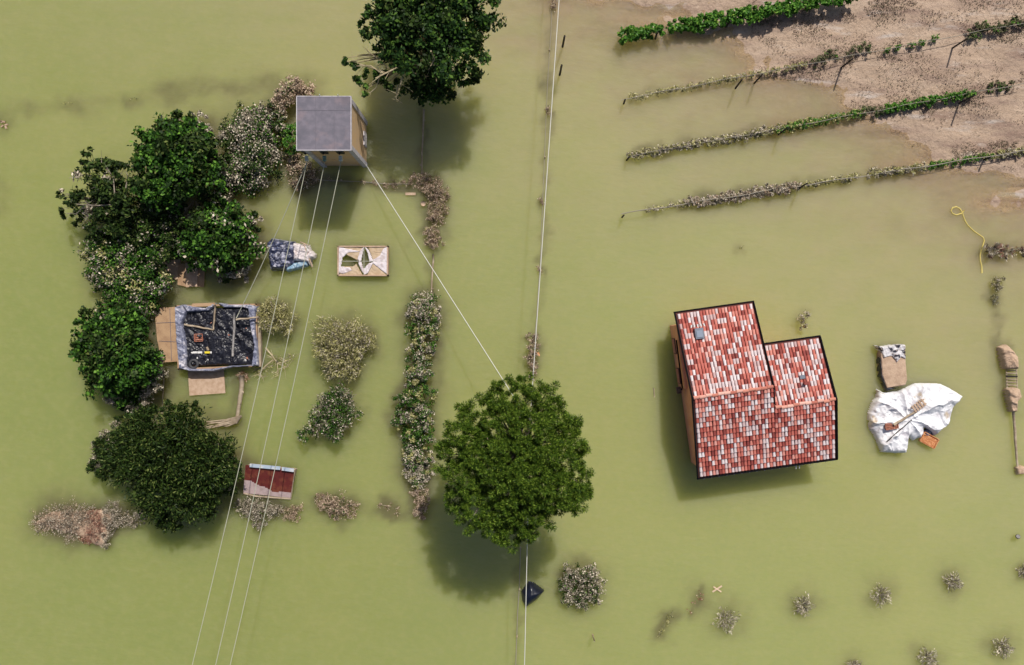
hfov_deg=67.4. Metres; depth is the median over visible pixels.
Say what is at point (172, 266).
plywood board
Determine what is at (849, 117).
vine
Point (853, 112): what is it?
vine
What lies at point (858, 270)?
water
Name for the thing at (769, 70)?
vine
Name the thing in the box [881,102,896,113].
vine
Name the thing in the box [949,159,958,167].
vine
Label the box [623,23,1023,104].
vine trellis
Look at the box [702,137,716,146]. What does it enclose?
vine
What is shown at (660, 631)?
weed bed
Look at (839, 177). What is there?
vine
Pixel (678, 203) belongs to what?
vine
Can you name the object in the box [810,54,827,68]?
vine
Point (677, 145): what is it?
vine
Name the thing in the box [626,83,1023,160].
vine trellis
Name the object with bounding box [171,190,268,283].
broadleaf tree
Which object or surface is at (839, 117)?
vine
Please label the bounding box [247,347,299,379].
dead branch
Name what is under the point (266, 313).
dry bush
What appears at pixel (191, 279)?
plywood board
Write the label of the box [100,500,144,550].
silted shrub
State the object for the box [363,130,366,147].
louvre window
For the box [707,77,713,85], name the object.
vine
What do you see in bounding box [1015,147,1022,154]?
vine
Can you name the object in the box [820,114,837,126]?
vine
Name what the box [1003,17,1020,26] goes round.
vine
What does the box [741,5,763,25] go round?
vine
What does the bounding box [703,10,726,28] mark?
vine
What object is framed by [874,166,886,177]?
vine
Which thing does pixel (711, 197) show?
vine
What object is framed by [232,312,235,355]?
pole
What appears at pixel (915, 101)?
vine
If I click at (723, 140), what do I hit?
vine
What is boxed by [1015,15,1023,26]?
vine
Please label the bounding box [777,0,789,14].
vine
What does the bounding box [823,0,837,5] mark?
vine
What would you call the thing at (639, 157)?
vine
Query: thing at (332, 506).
silted shrub
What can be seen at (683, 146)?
vine
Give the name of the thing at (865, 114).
vine
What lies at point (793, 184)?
vine
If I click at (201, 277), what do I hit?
plywood board
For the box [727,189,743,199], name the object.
vine
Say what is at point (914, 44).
vine
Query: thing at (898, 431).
rod
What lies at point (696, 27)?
vine
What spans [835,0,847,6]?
vine
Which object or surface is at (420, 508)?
hedge shrub
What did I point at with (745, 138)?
vine
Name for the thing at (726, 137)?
vine
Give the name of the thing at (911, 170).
vine
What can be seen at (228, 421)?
driftwood
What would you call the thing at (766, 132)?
vine
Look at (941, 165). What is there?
vine
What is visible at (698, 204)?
vine
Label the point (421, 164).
pole
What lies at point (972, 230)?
hose
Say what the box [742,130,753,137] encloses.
vine
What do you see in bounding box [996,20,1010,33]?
vine
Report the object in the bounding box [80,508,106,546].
silted shrub
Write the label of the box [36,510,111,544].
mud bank
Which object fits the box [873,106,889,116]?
vine
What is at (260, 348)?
plank
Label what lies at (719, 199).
vine
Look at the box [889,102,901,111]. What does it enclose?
vine
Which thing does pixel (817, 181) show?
vine
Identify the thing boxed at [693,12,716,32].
vine
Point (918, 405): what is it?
pallet
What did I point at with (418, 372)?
hedge shrub
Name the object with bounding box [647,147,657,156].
vine
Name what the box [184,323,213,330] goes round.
beam
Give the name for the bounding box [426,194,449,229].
silted shrub
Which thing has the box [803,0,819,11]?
vine
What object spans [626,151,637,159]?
vine
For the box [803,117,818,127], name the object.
vine
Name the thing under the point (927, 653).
tufted plant
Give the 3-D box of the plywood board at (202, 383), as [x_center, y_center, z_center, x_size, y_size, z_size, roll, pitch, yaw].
[-23.819,3.859,59.920,2.928,0.080,2.129,0,90,0]
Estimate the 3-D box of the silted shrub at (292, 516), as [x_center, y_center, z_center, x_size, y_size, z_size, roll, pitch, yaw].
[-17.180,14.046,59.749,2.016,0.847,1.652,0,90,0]
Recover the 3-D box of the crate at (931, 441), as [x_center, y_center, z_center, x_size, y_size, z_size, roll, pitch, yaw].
[32.446,8.375,59.770,1.300,0.260,0.850,29,90,0]
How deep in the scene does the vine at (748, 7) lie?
58.90 m
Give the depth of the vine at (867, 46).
59.39 m
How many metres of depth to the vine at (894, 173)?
59.71 m
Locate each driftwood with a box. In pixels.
[206,415,241,428]
[236,375,243,415]
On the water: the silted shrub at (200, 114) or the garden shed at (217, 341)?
the silted shrub at (200, 114)
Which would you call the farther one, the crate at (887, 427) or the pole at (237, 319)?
the crate at (887, 427)
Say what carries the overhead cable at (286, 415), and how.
attached to the transformer tower
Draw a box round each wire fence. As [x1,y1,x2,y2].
[306,178,385,183]
[515,547,520,664]
[534,5,552,340]
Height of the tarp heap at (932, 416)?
1.356 m
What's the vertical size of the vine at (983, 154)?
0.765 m
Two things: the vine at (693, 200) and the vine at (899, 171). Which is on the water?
the vine at (693, 200)
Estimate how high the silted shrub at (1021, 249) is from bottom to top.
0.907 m
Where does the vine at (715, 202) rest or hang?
on the water
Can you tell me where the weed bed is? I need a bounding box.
[657,611,673,638]
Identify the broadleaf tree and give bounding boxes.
[55,146,140,241]
[67,299,165,410]
[85,399,243,533]
[127,109,233,214]
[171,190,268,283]
[341,0,506,106]
[430,371,594,555]
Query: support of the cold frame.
on the ground
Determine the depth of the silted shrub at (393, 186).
59.84 m
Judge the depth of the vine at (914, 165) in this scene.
59.60 m
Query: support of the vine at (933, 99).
on the ground
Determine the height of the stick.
0.193 m
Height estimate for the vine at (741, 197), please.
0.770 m
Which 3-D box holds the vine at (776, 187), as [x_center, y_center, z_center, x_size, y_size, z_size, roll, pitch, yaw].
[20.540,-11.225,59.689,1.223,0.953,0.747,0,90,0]
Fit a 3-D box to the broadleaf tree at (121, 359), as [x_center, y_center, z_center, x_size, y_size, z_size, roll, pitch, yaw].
[-29.656,1.749,58.194,7.358,6.231,8.523,0,90,0]
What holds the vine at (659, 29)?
attached to the vine trellis at (685, 24)
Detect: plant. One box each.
[711,606,740,634]
[791,591,813,616]
[796,309,810,328]
[845,660,861,664]
[869,582,891,608]
[916,646,938,664]
[941,572,963,592]
[991,637,1015,659]
[1015,563,1023,578]
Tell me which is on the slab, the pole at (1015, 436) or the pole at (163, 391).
the pole at (1015, 436)
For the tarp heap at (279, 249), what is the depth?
59.23 m
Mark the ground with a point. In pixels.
(989, 187)
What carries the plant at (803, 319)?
on the water
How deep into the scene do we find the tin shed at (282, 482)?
59.35 m
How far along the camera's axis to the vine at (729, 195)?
59.56 m
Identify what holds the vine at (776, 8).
attached to the vine trellis at (685, 24)
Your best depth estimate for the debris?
59.87 m
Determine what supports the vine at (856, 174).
on the water
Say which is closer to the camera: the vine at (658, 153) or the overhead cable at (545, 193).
the overhead cable at (545, 193)
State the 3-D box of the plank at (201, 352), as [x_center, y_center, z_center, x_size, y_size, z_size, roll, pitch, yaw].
[-23.910,1.535,59.280,1.715,0.060,0.159,0,90,0]
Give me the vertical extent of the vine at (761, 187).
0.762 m
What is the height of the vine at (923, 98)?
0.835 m
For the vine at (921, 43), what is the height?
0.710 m
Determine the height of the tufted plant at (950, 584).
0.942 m
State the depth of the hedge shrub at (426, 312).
59.10 m
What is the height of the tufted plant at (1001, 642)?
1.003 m
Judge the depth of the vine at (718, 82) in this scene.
59.69 m
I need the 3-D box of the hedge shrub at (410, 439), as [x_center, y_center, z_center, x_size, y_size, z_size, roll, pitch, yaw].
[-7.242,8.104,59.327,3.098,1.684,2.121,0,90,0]
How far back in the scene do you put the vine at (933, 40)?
59.39 m
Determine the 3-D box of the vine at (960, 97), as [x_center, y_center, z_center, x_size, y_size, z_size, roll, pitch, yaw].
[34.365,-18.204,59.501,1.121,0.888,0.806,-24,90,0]
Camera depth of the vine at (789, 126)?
59.62 m
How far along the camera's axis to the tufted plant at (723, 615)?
59.67 m
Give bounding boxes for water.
[0,0,1023,664]
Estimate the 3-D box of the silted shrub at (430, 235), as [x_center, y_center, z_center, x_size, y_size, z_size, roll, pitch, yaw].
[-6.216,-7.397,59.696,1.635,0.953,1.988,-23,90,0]
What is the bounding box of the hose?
[950,206,984,272]
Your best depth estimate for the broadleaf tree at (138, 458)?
56.32 m
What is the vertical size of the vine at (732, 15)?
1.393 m
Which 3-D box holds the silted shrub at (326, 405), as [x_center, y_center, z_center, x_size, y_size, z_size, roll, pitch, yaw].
[-13.976,6.551,58.980,3.920,2.384,5.809,39,90,0]
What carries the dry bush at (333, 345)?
on the water
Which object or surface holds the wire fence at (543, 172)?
on the ground
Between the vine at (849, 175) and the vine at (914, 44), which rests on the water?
the vine at (849, 175)
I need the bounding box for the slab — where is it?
[1002,387,1021,411]
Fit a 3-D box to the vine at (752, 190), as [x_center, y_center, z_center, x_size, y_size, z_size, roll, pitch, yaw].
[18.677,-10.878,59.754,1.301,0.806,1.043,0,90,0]
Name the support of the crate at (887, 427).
on the tarp heap at (932, 416)
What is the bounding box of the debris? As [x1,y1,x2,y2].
[0,120,7,128]
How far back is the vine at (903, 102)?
59.47 m
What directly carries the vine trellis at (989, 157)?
on the ground
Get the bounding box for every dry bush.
[253,353,293,376]
[256,295,300,337]
[308,310,377,383]
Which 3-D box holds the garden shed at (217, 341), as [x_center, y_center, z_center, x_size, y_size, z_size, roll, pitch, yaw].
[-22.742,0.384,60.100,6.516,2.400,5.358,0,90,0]
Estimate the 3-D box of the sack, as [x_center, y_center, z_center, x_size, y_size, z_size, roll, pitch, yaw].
[1.388,20.469,59.599,1.480,1.043,2.000,37,90,0]
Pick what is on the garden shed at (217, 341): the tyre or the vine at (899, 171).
the tyre
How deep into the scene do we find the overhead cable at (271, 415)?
54.72 m
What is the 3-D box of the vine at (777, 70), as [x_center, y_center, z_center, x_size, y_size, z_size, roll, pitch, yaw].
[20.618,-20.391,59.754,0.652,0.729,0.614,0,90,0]
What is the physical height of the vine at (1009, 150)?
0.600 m
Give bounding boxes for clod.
[1014,465,1023,474]
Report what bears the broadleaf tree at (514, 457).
on the ground
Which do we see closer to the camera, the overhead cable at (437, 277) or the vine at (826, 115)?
the overhead cable at (437, 277)
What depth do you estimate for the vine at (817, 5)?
58.67 m
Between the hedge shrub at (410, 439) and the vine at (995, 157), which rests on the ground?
the vine at (995, 157)
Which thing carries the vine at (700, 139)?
on the water
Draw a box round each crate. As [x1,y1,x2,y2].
[194,334,203,341]
[884,422,898,429]
[919,432,938,448]
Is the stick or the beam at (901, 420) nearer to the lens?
the beam at (901, 420)
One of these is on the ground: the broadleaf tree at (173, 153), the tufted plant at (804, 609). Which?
the broadleaf tree at (173, 153)
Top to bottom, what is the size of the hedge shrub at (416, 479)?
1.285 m
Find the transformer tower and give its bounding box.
[296,94,366,167]
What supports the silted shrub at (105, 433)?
on the water
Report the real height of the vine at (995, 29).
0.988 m
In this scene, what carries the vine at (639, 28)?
attached to the vine trellis at (685, 24)
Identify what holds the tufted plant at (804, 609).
on the water
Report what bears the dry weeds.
on the ground
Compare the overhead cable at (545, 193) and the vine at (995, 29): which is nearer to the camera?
the overhead cable at (545, 193)
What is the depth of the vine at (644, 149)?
59.55 m
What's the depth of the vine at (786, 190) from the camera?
59.56 m
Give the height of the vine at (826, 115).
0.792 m
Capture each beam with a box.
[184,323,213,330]
[893,412,915,425]
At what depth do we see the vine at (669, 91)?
59.65 m
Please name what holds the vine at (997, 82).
on the ground
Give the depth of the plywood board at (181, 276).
59.84 m
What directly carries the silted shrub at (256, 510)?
on the water
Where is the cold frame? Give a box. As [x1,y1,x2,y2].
[337,246,388,275]
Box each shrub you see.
[29,498,97,546]
[73,210,192,322]
[78,150,231,329]
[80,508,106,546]
[87,420,120,471]
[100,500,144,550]
[103,352,168,411]
[159,110,213,242]
[207,99,287,200]
[233,494,284,530]
[235,371,248,382]
[265,73,315,115]
[279,502,303,522]
[282,122,299,154]
[283,153,321,191]
[295,380,363,443]
[314,488,359,520]
[327,176,408,188]
[377,501,399,516]
[390,399,434,433]
[392,381,437,410]
[400,425,438,448]
[400,440,435,471]
[402,462,435,489]
[403,365,435,387]
[404,319,441,346]
[405,289,441,323]
[405,341,436,373]
[408,170,450,203]
[409,484,430,519]
[422,226,445,249]
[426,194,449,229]
[522,332,540,379]
[556,561,607,611]
[983,242,1016,260]
[1015,246,1023,257]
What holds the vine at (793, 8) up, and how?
attached to the vine trellis at (685, 24)
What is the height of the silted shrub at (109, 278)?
3.291 m
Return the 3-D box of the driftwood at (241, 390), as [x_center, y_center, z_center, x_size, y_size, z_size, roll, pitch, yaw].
[-21.125,5.115,59.728,0.514,0.493,3.646,6,90,0]
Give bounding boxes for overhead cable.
[192,163,306,664]
[215,162,324,664]
[230,162,340,664]
[236,162,306,317]
[366,165,512,394]
[524,518,527,664]
[530,3,558,418]
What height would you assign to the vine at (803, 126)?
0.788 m
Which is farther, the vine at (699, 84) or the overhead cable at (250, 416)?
the vine at (699, 84)
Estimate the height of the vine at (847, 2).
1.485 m
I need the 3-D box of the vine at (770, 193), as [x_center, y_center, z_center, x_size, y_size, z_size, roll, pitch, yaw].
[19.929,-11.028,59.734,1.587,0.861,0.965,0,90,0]
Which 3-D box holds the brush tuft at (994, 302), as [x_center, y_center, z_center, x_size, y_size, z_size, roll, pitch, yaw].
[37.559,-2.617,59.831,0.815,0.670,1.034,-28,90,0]
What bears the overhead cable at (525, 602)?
attached to the utility pole
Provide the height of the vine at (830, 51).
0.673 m
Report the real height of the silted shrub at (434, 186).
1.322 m
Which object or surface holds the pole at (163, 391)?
on the water
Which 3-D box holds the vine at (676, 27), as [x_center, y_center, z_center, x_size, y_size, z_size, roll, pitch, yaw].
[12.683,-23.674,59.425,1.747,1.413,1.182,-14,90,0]
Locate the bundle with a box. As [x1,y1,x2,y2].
[872,344,906,390]
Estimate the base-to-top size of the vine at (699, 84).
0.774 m
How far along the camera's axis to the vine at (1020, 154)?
59.55 m
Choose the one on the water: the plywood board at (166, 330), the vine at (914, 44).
the plywood board at (166, 330)
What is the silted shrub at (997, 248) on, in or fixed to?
on the water
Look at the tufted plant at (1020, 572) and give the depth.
59.84 m
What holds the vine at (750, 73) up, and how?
on the ground
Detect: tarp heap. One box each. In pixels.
[267,238,316,271]
[867,383,962,452]
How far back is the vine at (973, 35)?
59.31 m
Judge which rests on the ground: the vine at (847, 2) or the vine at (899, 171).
the vine at (899, 171)
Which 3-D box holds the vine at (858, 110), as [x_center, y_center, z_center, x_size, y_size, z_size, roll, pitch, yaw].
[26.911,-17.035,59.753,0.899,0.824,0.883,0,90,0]
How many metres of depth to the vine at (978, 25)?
59.24 m
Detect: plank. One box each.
[191,351,211,352]
[192,303,214,306]
[258,317,262,366]
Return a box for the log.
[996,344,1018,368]
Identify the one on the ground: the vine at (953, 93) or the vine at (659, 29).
the vine at (953, 93)
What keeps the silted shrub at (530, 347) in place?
on the water
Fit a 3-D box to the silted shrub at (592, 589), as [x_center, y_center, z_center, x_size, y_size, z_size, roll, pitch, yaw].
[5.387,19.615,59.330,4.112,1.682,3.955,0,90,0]
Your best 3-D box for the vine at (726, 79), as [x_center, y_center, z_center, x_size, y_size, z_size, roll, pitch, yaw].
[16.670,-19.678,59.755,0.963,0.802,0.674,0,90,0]
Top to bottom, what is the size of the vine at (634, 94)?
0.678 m
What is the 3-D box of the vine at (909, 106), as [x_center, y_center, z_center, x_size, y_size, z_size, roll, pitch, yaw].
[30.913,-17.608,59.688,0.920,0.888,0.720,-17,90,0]
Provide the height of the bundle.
0.889 m
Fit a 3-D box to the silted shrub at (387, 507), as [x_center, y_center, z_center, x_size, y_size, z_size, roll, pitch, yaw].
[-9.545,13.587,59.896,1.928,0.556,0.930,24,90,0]
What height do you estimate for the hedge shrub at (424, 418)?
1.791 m
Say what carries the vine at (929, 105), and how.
on the ground
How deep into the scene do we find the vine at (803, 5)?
58.88 m
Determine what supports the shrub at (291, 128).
on the water
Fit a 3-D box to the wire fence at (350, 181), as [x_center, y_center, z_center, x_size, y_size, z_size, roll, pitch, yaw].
[-12.244,-11.773,60.432,8.532,1.539,0.192,4,90,0]
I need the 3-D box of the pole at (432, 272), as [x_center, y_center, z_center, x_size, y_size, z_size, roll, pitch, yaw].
[-6.161,-4.471,59.894,0.271,0.164,3.258,3,90,0]
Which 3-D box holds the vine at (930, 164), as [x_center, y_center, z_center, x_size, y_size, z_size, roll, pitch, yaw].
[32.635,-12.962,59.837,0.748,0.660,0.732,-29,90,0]
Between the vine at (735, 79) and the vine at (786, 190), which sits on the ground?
the vine at (735, 79)
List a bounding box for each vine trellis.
[621,150,1023,217]
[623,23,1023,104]
[626,7,783,39]
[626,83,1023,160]
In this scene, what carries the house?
on the ground
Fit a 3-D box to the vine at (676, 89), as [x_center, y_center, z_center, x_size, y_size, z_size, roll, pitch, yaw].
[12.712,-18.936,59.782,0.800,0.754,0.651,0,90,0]
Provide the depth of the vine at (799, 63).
59.60 m
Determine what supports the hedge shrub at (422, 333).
on the water
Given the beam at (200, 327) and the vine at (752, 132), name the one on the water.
the vine at (752, 132)
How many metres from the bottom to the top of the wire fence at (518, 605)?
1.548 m
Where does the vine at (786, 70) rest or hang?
on the ground
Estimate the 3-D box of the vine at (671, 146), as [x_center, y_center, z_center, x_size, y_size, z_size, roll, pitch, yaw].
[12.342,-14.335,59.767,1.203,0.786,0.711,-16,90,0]
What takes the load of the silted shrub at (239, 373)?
on the water
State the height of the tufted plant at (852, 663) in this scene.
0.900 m
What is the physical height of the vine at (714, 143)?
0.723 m
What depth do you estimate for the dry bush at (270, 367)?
59.80 m
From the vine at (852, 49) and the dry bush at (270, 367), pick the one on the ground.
the vine at (852, 49)
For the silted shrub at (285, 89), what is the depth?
58.78 m
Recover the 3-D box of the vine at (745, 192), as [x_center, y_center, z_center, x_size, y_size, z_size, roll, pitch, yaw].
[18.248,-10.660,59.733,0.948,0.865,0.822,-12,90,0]
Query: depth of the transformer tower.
54.00 m
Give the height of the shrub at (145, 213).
3.364 m
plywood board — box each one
[155,307,176,361]
[165,259,180,278]
[178,263,185,286]
[185,263,197,286]
[188,370,225,395]
[197,268,204,286]
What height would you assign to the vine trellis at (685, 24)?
1.707 m
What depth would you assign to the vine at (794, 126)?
59.58 m
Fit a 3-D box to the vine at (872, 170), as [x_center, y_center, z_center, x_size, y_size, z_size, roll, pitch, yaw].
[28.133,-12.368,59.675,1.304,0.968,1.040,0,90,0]
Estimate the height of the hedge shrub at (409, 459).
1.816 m
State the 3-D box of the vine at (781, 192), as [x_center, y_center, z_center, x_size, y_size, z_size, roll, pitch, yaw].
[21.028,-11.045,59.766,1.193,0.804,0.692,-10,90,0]
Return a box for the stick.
[712,585,721,592]
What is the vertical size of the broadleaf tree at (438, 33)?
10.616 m
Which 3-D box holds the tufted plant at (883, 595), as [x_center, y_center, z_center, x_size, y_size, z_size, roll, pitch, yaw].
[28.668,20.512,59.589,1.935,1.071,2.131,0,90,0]
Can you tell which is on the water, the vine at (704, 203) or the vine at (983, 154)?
the vine at (704, 203)
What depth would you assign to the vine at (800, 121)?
59.59 m
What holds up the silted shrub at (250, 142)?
on the water
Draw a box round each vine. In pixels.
[617,26,639,45]
[626,25,647,41]
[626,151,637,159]
[628,92,637,100]
[632,150,644,158]
[638,147,652,158]
[640,22,661,39]
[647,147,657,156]
[648,24,665,35]
[651,147,662,157]
[652,88,663,96]
[658,145,669,153]
[660,87,671,93]
[664,143,675,153]
[665,16,688,33]
[671,85,680,91]
[673,143,682,151]
[675,142,688,150]
[675,200,685,208]
[677,16,695,33]
[683,140,695,149]
[683,195,700,205]
[685,15,706,34]
[687,82,697,91]
[688,139,701,147]
[691,196,706,207]
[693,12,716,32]
[695,81,707,88]
[696,138,710,147]
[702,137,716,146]
[702,194,717,207]
[702,197,711,206]
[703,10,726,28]
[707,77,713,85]
[708,195,723,205]
[710,137,722,146]
[712,135,729,144]
[713,9,731,27]
[713,78,721,85]
[716,193,726,202]
[717,132,736,144]
[720,190,734,203]
[721,75,732,83]
[726,7,746,25]
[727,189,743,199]
[730,73,739,82]
[731,4,752,24]
[733,188,750,203]
[734,131,748,142]
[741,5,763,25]
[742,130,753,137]
[742,191,752,200]
[747,70,757,78]
[747,186,758,197]
[749,127,758,136]
[753,124,765,139]
[753,184,764,196]
[756,5,764,17]
[756,182,768,199]
[757,125,772,138]
[760,184,777,196]
[764,0,785,17]
[764,67,773,75]
[770,184,784,191]
[773,66,781,73]
[773,127,787,133]
[776,186,790,194]
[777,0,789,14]
[777,121,792,133]
[780,0,801,17]
[781,181,796,195]
[783,64,789,72]
[787,119,798,132]
[788,180,801,193]
[793,119,804,131]
[794,0,811,7]
[796,120,813,131]
[798,61,807,67]
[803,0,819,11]
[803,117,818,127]
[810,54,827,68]
[812,0,829,8]
[812,117,822,127]
[813,179,825,186]
[815,114,829,126]
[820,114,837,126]
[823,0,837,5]
[825,49,838,60]
[833,174,843,183]
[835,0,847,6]
[835,112,846,123]
[838,0,857,4]
[841,113,852,120]
[844,174,854,183]
[845,45,860,59]
[847,110,858,117]
[851,109,867,118]
[851,172,860,181]
[853,108,863,118]
[858,41,871,54]
[861,105,879,115]
[866,167,881,179]
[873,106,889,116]
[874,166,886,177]
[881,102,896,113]
[884,166,898,177]
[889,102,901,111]
[889,165,904,174]
[899,98,908,110]
[904,165,913,172]
[905,101,916,109]
[907,42,917,47]
[909,99,922,108]
[910,162,922,174]
[916,161,928,171]
[917,95,928,104]
[918,39,926,46]
[925,94,936,107]
[928,94,941,103]
[928,160,935,170]
[931,34,939,42]
[931,159,945,168]
[937,95,948,104]
[944,91,956,101]
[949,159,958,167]
[950,90,963,102]
[956,155,967,166]
[959,88,968,100]
[966,28,982,41]
[966,89,976,97]
[975,20,988,31]
[978,152,987,159]
[984,25,999,33]
[986,80,1002,93]
[992,149,1005,158]
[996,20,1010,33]
[998,80,1014,91]
[998,149,1014,158]
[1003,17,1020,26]
[1006,147,1014,156]
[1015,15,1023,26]
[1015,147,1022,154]
[1016,146,1023,156]
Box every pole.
[162,375,163,412]
[213,305,215,329]
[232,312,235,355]
[236,316,258,320]
[419,109,424,175]
[430,254,433,293]
[1012,412,1018,466]
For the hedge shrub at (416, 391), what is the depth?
58.89 m
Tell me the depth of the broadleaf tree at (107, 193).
56.88 m
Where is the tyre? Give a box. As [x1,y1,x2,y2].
[188,359,198,368]
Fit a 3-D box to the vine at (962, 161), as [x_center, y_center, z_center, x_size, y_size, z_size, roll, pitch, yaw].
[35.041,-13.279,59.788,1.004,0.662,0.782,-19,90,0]
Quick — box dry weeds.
[751,0,1023,169]
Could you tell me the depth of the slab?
59.39 m
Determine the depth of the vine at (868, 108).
59.65 m
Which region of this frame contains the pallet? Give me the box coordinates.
[911,399,926,412]
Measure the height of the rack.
0.184 m
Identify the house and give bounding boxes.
[670,301,837,479]
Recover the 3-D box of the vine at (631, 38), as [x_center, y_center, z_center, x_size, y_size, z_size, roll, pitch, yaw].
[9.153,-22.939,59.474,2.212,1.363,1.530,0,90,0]
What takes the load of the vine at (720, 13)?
attached to the vine trellis at (685, 24)
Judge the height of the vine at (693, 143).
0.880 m
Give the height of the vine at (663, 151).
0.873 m
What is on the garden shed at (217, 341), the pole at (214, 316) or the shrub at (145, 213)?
the pole at (214, 316)
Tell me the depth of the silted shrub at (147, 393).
58.34 m
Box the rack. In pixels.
[1006,369,1017,388]
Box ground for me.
[536,0,1023,219]
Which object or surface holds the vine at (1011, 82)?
on the ground
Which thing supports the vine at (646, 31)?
attached to the vine trellis at (685, 24)
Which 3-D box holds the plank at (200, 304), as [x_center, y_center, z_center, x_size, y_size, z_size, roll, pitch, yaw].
[-23.718,-2.132,59.075,1.782,0.050,0.262,-2,90,0]
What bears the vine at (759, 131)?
on the water
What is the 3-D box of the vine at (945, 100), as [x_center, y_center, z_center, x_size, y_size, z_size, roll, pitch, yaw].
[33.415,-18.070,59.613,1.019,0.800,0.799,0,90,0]
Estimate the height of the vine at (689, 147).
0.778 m
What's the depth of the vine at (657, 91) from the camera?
59.64 m
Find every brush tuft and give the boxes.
[550,0,557,11]
[990,275,1006,291]
[990,293,998,304]
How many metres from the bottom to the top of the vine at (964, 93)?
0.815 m
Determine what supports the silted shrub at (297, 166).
on the water
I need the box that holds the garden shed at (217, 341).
[175,303,259,371]
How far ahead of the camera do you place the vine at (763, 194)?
59.59 m
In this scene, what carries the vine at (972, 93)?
on the ground
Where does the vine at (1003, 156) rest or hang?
on the ground
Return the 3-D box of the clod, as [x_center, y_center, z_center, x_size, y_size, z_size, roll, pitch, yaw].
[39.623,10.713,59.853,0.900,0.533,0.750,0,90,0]
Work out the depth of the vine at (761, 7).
58.78 m
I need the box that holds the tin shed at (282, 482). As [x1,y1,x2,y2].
[243,463,296,499]
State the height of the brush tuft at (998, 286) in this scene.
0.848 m
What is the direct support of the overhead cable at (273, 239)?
attached to the transformer tower
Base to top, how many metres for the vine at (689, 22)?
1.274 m
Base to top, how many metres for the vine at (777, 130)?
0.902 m
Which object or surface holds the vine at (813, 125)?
on the ground
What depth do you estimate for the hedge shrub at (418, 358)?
59.16 m
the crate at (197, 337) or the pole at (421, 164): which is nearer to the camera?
the crate at (197, 337)
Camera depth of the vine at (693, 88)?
59.70 m
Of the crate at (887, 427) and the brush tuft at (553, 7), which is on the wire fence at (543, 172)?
the brush tuft at (553, 7)
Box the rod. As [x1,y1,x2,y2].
[887,419,911,441]
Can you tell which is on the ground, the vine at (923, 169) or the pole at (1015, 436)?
the vine at (923, 169)
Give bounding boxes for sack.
[521,581,543,606]

